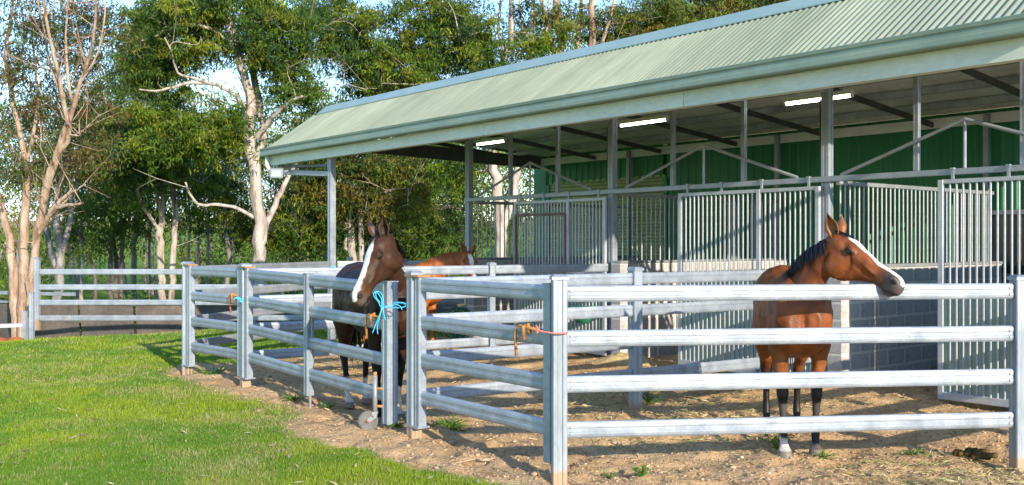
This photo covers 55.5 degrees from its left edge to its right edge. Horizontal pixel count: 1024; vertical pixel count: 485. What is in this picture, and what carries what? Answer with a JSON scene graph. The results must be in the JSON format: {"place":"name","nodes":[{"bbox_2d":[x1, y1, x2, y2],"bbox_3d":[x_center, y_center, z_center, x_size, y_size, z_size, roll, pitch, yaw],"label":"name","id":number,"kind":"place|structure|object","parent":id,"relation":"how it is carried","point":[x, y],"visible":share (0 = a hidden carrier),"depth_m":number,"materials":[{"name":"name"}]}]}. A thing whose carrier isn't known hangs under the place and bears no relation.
{"place":"outdoors","nodes":[
{"label":"outdoors","id":0,"kind":"place"},
{"bbox_2d":[0,306,524,484],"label":"lawn grass","id":1,"kind":"structure","parent":0,"point":[126,413],"depth_m":8.78,"materials":[{"name":"green plant"}]},
{"bbox_2d":[0,0,746,220],"label":"sky","id":2,"kind":"structure","parent":0,"point":[220,74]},
{"bbox_2d":[0,219,1023,484],"bbox_3d":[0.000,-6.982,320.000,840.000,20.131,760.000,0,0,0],"label":"ground","id":3,"kind":"structure","parent":0,"point":[838,443],"depth_m":8.71,"materials":[{"name":"brown soil"}]},
{"bbox_2d":[0,337,23,340],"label":"dirt ground","id":4,"kind":"structure","parent":3,"relation":"on","point":[11,338],"depth_m":19.61,"materials":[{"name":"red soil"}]},
{"bbox_2d":[0,318,28,337],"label":"pen fence","id":5,"kind":"object","parent":3,"relation":"on","point":[12,325],"visible":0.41,"depth_m":20.16,"materials":[{"name":"metal"}]},
{"bbox_2d":[22,311,27,339],"bbox_3d":[-10.100,1.961,20.200,0.083,1.083,0.083,0,0,0],"label":"fence post","id":6,"kind":"object","parent":3,"relation":"on","point":[25,324],"visible":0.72,"depth_m":20.17,"materials":[{"name":"metal"}]},
{"bbox_2d":[29,292,34,339],"bbox_3d":[-9.867,1.750,20.000,0.093,1.442,0.093,0,0,0],"label":"fence post","id":7,"kind":"object","parent":3,"relation":"on","point":[31,315],"visible":0.72,"depth_m":19.96,"materials":[{"name":"metal"}]},
{"bbox_2d":[0,78,151,299],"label":"gum tree","id":8,"kind":"object","parent":3,"relation":"on","point":[57,258],"visible":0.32,"depth_m":28.93,"materials":[{"name":"green plant"}]},
{"bbox_2d":[32,88,125,306],"bbox_3d":[-16.241,-1.563,36.940,3.661,9.920,3.702,0,0,39],"label":"slender gum","id":9,"kind":"object","parent":3,"relation":"on","point":[81,276],"visible":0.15,"depth_m":36.94,"materials":[{"name":"green plant"}]},
{"bbox_2d":[0,0,169,337],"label":"gum tree","id":10,"kind":"object","parent":3,"relation":"on","point":[21,280],"visible":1,"depth_m":23.73,"materials":[{"name":"green plant"}]},
{"bbox_2d":[67,98,128,299],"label":"slender gum","id":11,"kind":"object","parent":3,"relation":"on","point":[125,282],"visible":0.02,"depth_m":41.96,"materials":[{"name":"green plant"}]},
{"bbox_2d":[62,290,135,336],"bbox_3d":[-13.505,2.628,30.948,3.437,2.346,3.119,0,0,0],"label":"shrub","id":12,"kind":"object","parent":3,"relation":"on","point":[79,309],"visible":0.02,"depth_m":30.75,"materials":[{"name":"green plant"}]},
{"bbox_2d":[16,97,186,299],"bbox_3d":[-14.482,-1.011,34.571,5.967,8.787,5.323,0,0,0],"label":"gum tree","id":13,"kind":"object","parent":3,"relation":"on","point":[114,230],"visible":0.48,"depth_m":34.58,"materials":[{"name":"green plant"}]},
{"bbox_2d":[106,290,167,332],"bbox_3d":[-12.911,2.550,33.173,3.852,2.265,2.928,0,0,20],"label":"shrub","id":14,"kind":"object","parent":3,"relation":"on","point":[134,310],"visible":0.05,"depth_m":33.02,"materials":[{"name":"green plant"}]},
{"bbox_2d":[106,86,171,299],"bbox_3d":[-14.157,-1.394,37.693,3.922,9.519,4.095,0,0,-20],"label":"slender gum","id":15,"kind":"object","parent":3,"relation":"on","point":[149,267],"visible":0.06,"depth_m":37.95,"materials":[{"name":"green plant"}]},
{"bbox_2d":[72,88,227,299],"bbox_3d":[-11.465,-1.040,30.901,4.521,8.854,4.566,0,0,-26],"label":"gum tree","id":16,"kind":"object","parent":3,"relation":"on","point":[159,188],"visible":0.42,"depth_m":30.73,"materials":[{"name":"green plant"}]},
{"bbox_2d":[33,257,352,329],"bbox_3d":[-6.750,1.078,20.650,6.722,1.544,0.121,0,0,-1],"label":"rail fence","id":17,"kind":"object","parent":3,"relation":"on","point":[38,286],"visible":0.52,"depth_m":20.61,"materials":[{"name":"metal"}]},
{"bbox_2d":[152,87,236,260],"bbox_3d":[-13.097,-1.752,40.124,4.803,10.247,3.444,0,0,0],"label":"slender gum","id":18,"kind":"object","parent":3,"relation":"on","point":[191,203],"visible":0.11,"depth_m":39.94,"materials":[{"name":"green plant"}]},
{"bbox_2d":[194,366,234,375],"bbox_3d":[-3.872,1.684,12.600,0.524,0.160,0.540,0,0,42],"label":"weed","id":19,"kind":"object","parent":3,"relation":"on","point":[218,371],"visible":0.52,"depth_m":12.60,"materials":[{"name":"green plant"}]},
{"bbox_2d":[184,76,248,283],"bbox_3d":[-11.604,-1.634,37.344,3.229,9.984,4.223,0,0,-26],"label":"slender gum","id":20,"kind":"object","parent":3,"relation":"on","point":[207,260],"visible":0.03,"depth_m":36.95,"materials":[{"name":"green plant"}]},
{"bbox_2d":[81,0,360,322],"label":"gum tree","id":21,"kind":"object","parent":3,"relation":"on","point":[217,131],"visible":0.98,"depth_m":26.55,"materials":[{"name":"green plant"}]},
{"bbox_2d":[65,0,397,309],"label":"gum tree","id":22,"kind":"object","parent":3,"relation":"on","point":[133,260],"visible":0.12,"depth_m":39.51,"materials":[{"name":"green plant"}]},
{"bbox_2d":[0,291,464,339],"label":"round yard","id":23,"kind":"structure","parent":3,"relation":"on","point":[53,329],"depth_m":24.71,"materials":[{"name":"grey metal"}]},
{"bbox_2d":[207,98,278,283],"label":"slender gum","id":24,"kind":"object","parent":3,"relation":"on","point":[236,174],"visible":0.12,"depth_m":40.96,"materials":[{"name":"green plant"}]},
{"bbox_2d":[181,261,329,374],"bbox_3d":[-3.620,1.048,14.292,0.121,1.604,3.698,0,0,19],"label":"rail fence","id":25,"kind":"object","parent":3,"relation":"on","point":[226,339],"visible":0.32,"depth_m":13.43,"materials":[{"name":"metal"}]},
{"bbox_2d":[181,264,239,375],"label":"yard gate","id":26,"kind":"structure","parent":25,"relation":"attached to","point":[193,296],"depth_m":12.09,"materials":[{"name":"metal"}]},
{"bbox_2d":[169,152,358,283],"bbox_3d":[-8.386,-0.309,33.812,6.153,7.512,6.077,0,0,35],"label":"gum tree","id":27,"kind":"object","parent":3,"relation":"on","point":[309,240],"visible":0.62,"depth_m":33.50,"materials":[{"name":"green plant"}]},
{"bbox_2d":[238,102,305,294],"bbox_3d":[-8.762,-1.338,37.788,3.711,9.371,3.907,0,0,-13],"label":"slender gum","id":28,"kind":"object","parent":3,"relation":"on","point":[277,185],"visible":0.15,"depth_m":37.95,"materials":[{"name":"green plant"}]},
{"bbox_2d":[277,392,304,401],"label":"weed","id":29,"kind":"object","parent":3,"relation":"on","point":[290,398],"visible":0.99,"depth_m":10.52,"materials":[{"name":"green plant"}]},
{"bbox_2d":[0,25,600,299],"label":"distant wood","id":30,"kind":"object","parent":3,"relation":"on","point":[199,260],"depth_m":53.52,"materials":[{"name":"green plant"}]},
{"bbox_2d":[283,290,326,294],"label":"shrub","id":31,"kind":"object","parent":3,"relation":"on","point":[297,292],"visible":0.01,"depth_m":29.85,"materials":[{"name":"green plant"}]},
{"bbox_2d":[280,81,356,292],"bbox_3d":[-7.048,-1.732,38.889,3.714,10.184,3.896,0,0,-34],"label":"slender gum","id":32,"kind":"object","parent":3,"relation":"on","point":[331,102],"visible":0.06,"depth_m":38.80,"materials":[{"name":"green plant"}]},
{"bbox_2d":[318,400,341,407],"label":"weed","id":33,"kind":"object","parent":3,"relation":"on","point":[328,406],"visible":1,"depth_m":9.97,"materials":[{"name":"green plant"}]},
{"bbox_2d":[269,134,452,260],"bbox_3d":[-5.016,-0.273,33.071,6.857,7.511,5.407,0,0,0],"label":"gum tree","id":34,"kind":"object","parent":3,"relation":"on","point":[366,183],"visible":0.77,"depth_m":32.26,"materials":[{"name":"green plant"}]},
{"bbox_2d":[332,216,406,422],"bbox_3d":[-1.386,0.726,9.706,0.705,1.950,2.239,0,0,-16],"label":"horse","id":35,"kind":"object","parent":3,"relation":"on","point":[384,259],"visible":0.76,"depth_m":9.15},
{"bbox_2d":[384,419,405,430],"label":"weed","id":36,"kind":"object","parent":3,"relation":"on","point":[398,425],"visible":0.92,"depth_m":8.75,"materials":[{"name":"green plant"}]},
{"bbox_2d":[337,258,463,303],"bbox_3d":[-1.869,1.058,16.582,2.222,1.584,0.121,0,0,-22],"label":"rail fence","id":37,"kind":"object","parent":3,"relation":"on","point":[412,263],"visible":0.1,"depth_m":16.66,"materials":[{"name":"metal"}]},
{"bbox_2d":[340,172,485,259],"bbox_3d":[-4.007,-0.451,37.982,6.437,7.701,5.684,0,0,0],"label":"gum tree","id":38,"kind":"object","parent":3,"relation":"on","point":[413,243],"visible":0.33,"depth_m":37.26,"materials":[{"name":"green plant"}]},
{"bbox_2d":[363,242,477,350],"bbox_3d":[-1.498,0.843,15.146,2.468,1.718,0.632,0,0,26],"label":"horse","id":39,"kind":"object","parent":3,"relation":"on","point":[462,258],"visible":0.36,"depth_m":14.91},
{"bbox_2d":[239,262,607,387],"bbox_3d":[-0.900,1.048,12.821,5.363,1.604,0.121,0,0,-31],"label":"rail fence","id":40,"kind":"object","parent":3,"relation":"on","point":[490,268],"visible":0.32,"depth_m":12.67,"materials":[{"name":"metal"}]},
{"bbox_2d":[238,266,398,428],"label":"yard gate","id":41,"kind":"structure","parent":40,"relation":"attached to","point":[386,393],"depth_m":9.75,"materials":[{"name":"metal"}]},
{"bbox_2d":[572,305,590,323],"bbox_3d":[0.976,1.034,13.956,0.180,0.245,0.400,0,0,-39],"label":"feed tub","id":42,"kind":"object","parent":40,"relation":"hanging from","point":[584,321],"visible":0.41,"depth_m":13.89,"materials":[{"name":"green plastic"}]},
{"bbox_2d":[294,0,599,256],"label":"gum tree","id":43,"kind":"object","parent":3,"relation":"on","point":[380,68],"visible":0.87,"depth_m":28.43,"materials":[{"name":"green plant"}]},
{"bbox_2d":[428,414,471,431],"bbox_3d":[-0.593,1.671,8.989,0.466,0.136,0.458,0,0,-19],"label":"weed","id":44,"kind":"object","parent":3,"relation":"on","point":[450,425],"visible":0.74,"depth_m":8.97,"materials":[{"name":"green plant"}]},
{"bbox_2d":[429,143,493,276],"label":"slender gum","id":45,"kind":"object","parent":3,"relation":"on","point":[460,194],"visible":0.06,"depth_m":43.16,"materials":[{"name":"green plant"}]},
{"bbox_2d":[446,251,479,306],"bbox_3d":[-2.307,1.776,33.862,4.336,2.917,4.255,0,0,0],"label":"shrub","id":46,"kind":"object","parent":3,"relation":"on","point":[456,275],"visible":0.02,"depth_m":33.65,"materials":[{"name":"green plant"}]},
{"bbox_2d":[455,458,493,463],"bbox_3d":[-0.257,1.683,7.513,0.452,0.021,0.101,0,0,-21],"label":"dead stick","id":47,"kind":"object","parent":3,"relation":"on","point":[479,459],"visible":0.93,"depth_m":7.52,"materials":[{"name":"beige wood"}]},
{"bbox_2d":[0,337,1020,484],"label":"fallen leaves","id":48,"kind":"object","parent":3,"relation":"on","point":[66,483],"visible":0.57,"depth_m":8.03,"materials":[{"name":"plant"}]},
{"bbox_2d":[151,344,1023,484],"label":"scattered hay","id":49,"kind":"object","parent":3,"relation":"on","point":[890,461],"visible":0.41,"depth_m":8.18,"materials":[{"name":"plant"}]},
{"bbox_2d":[163,355,1023,484],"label":"soil clods","id":50,"kind":"object","parent":3,"relation":"on","point":[535,473],"visible":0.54,"depth_m":8.00,"materials":[{"name":"soil"}]},
{"bbox_2d":[492,0,704,61],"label":"gum tree","id":51,"kind":"object","parent":3,"relation":"on","point":[625,24],"visible":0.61,"depth_m":30.23,"materials":[{"name":"green plant"}]},
{"bbox_2d":[405,267,810,438],"bbox_3d":[1.367,1.048,9.923,5.434,1.604,0.121,0,0,-33],"label":"rail fence","id":52,"kind":"object","parent":3,"relation":"on","point":[635,311],"visible":0.56,"depth_m":9.51,"materials":[{"name":"metal"}]},
{"bbox_2d":[372,291,405,333],"bbox_3d":[-1.060,0.609,8.478,0.311,0.372,0.091,0,0,0],"label":"twine tie","id":53,"kind":"object","parent":52,"relation":"attached to","point":[382,305],"visible":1,"depth_m":8.47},
{"bbox_2d":[600,470,615,478],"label":"weed","id":54,"kind":"object","parent":3,"relation":"on","point":[606,475],"visible":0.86,"depth_m":7.07,"materials":[{"name":"green plant"}]},
{"bbox_2d":[586,352,658,366],"bbox_3d":[1.630,1.659,13.941,1.100,0.167,0.800,0,0,0],"label":"bedding mound","id":55,"kind":"object","parent":3,"relation":"on","point":[620,358],"visible":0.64,"depth_m":13.76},
{"bbox_2d":[259,0,1023,407],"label":"stable shed","id":56,"kind":"structure","parent":3,"relation":"on","point":[907,160],"depth_m":13.26,"materials":[{"name":"metal"}]},
{"bbox_2d":[270,168,289,177],"bbox_3d":[-4.085,-1.225,17.124,0.343,0.170,0.120,0,12,-10],"label":"floodlight","id":57,"kind":"object","parent":56,"relation":"attached to","point":[276,172],"visible":1,"depth_m":17.06,"materials":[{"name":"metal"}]},
{"bbox_2d":[443,307,469,338],"bbox_3d":[-0.914,1.355,16.395,0.547,0.539,0.110,0,0,0],"label":"hose coil","id":58,"kind":"object","parent":56,"relation":"hanging from","point":[457,309],"visible":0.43,"depth_m":16.37,"materials":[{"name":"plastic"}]},
{"bbox_2d":[474,137,507,145],"bbox_3d":[-0.384,-1.889,17.567,0.100,0.221,0.862,0,0,-39],"label":"fluorescent light","id":59,"kind":"object","parent":56,"relation":"hanging from","point":[492,140],"visible":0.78,"depth_m":17.53,"materials":[{"name":"white plastic"}]},
{"bbox_2d":[514,189,606,355],"bbox_3d":[0.698,0.434,15.029,0.068,2.432,2.127,0,0,-39],"label":"sliding door","id":60,"kind":"structure","parent":56,"relation":"in","point":[519,304],"depth_m":14.85,"materials":[{"name":"metal"}]},
{"bbox_2d":[534,145,667,259],"bbox_3d":[1.929,-0.075,20.306,0.120,3.650,4.670,0,0,-39],"label":"roller door","id":61,"kind":"structure","parent":56,"relation":"in","point":[656,181],"depth_m":19.88,"materials":[{"name":"metal"}]},
{"bbox_2d":[618,114,669,126],"bbox_3d":[1.972,-1.889,14.633,0.100,0.221,0.986,0,0,-39],"label":"fluorescent light","id":62,"kind":"object","parent":56,"relation":"attached to","point":[647,120],"visible":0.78,"depth_m":14.58,"materials":[{"name":"white plastic"}]},
{"bbox_2d":[678,176,820,372],"bbox_3d":[2.931,0.434,12.265,0.045,2.432,2.182,0,0,-39],"label":"sliding door","id":63,"kind":"structure","parent":56,"relation":"in","point":[687,354],"depth_m":12.39,"materials":[{"name":"metal"}]},
{"bbox_2d":[782,86,854,105],"bbox_3d":[3.860,-1.889,12.282,0.100,0.221,0.991,0,0,-39],"label":"fluorescent light","id":64,"kind":"object","parent":56,"relation":"hanging from","point":[848,93],"visible":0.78,"depth_m":12.30,"materials":[{"name":"white plastic"}]},
{"bbox_2d":[938,164,1023,407],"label":"sliding door","id":65,"kind":"structure","parent":56,"relation":"in","point":[951,312],"depth_m":9.97,"materials":[{"name":"metal"}]},
{"bbox_2d":[992,210,1023,277],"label":"window","id":66,"kind":"structure","parent":56,"relation":"in","point":[1008,212],"depth_m":13.79,"materials":[{"name":"metal"}]},
{"bbox_2d":[628,464,656,476],"bbox_3d":[0.939,1.666,7.062,0.186,0.090,0.176,0,0,-43],"label":"weed","id":67,"kind":"object","parent":3,"relation":"on","point":[641,473],"visible":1,"depth_m":7.07,"materials":[{"name":"green plant"}]},
{"bbox_2d":[643,391,664,403],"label":"weed","id":68,"kind":"object","parent":3,"relation":"on","point":[649,399],"visible":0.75,"depth_m":10.14,"materials":[{"name":"green plant"}]},
{"bbox_2d":[656,354,677,362],"bbox_3d":[2.973,1.640,14.186,1.800,0.198,1.400,0,0,0],"label":"bedding mound","id":69,"kind":"object","parent":3,"relation":"on","point":[673,357],"visible":0.1,"depth_m":14.14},
{"bbox_2d":[614,0,788,35],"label":"gum tree","id":70,"kind":"object","parent":3,"relation":"on","point":[714,8],"visible":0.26,"depth_m":32.14,"materials":[{"name":"green plant"}]},
{"bbox_2d":[758,433,794,450],"bbox_3d":[2.150,1.620,7.909,0.316,0.177,0.286,0,0,-32],"label":"weed","id":71,"kind":"object","parent":3,"relation":"on","point":[776,445],"visible":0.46,"depth_m":7.92,"materials":[{"name":"green plant"}]},
{"bbox_2d":[549,274,1023,484],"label":"rail fence","id":72,"kind":"object","parent":3,"relation":"on","point":[563,384],"visible":1,"depth_m":7.11,"materials":[{"name":"metal"}]},
{"bbox_2d":[404,275,550,462],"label":"yard gate","id":73,"kind":"structure","parent":72,"relation":"attached to","point":[423,323],"depth_m":7.62,"materials":[{"name":"metal"}]},
{"bbox_2d":[535,325,567,333],"bbox_3d":[0.281,0.614,6.853,0.236,0.064,0.044,0,0,0],"label":"red cord","id":74,"kind":"object","parent":72,"relation":"attached to","point":[537,328],"visible":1,"depth_m":6.85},
{"bbox_2d":[816,450,835,459],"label":"weed","id":75,"kind":"object","parent":3,"relation":"on","point":[823,453],"visible":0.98,"depth_m":7.66,"materials":[{"name":"green plant"}]},
{"bbox_2d":[752,213,904,458],"bbox_3d":[2.397,0.736,8.149,0.773,1.930,2.269,0,0,-5],"label":"horse","id":76,"kind":"object","parent":3,"relation":"on","point":[838,252],"visible":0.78,"depth_m":7.55},
{"bbox_2d":[898,445,931,456],"bbox_3d":[3.227,1.693,7.844,0.287,0.077,0.299,0,0,0],"label":"weed","id":77,"kind":"object","parent":3,"relation":"on","point":[911,452],"visible":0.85,"depth_m":7.82,"materials":[{"name":"green plant"}]},
{"bbox_2d":[927,364,937,369],"bbox_3d":[6.006,1.569,12.005,2.400,0.341,1.800,0,0,0],"label":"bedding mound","id":78,"kind":"object","parent":3,"relation":"on","point":[935,367],"visible":0.02,"depth_m":12.26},
{"bbox_2d":[952,447,997,459],"bbox_3d":[3.672,1.667,7.707,0.344,0.083,0.221,0,0,0],"label":"dung pile","id":79,"kind":"object","parent":3,"relation":"on","point":[977,453],"visible":1,"depth_m":7.66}
]}

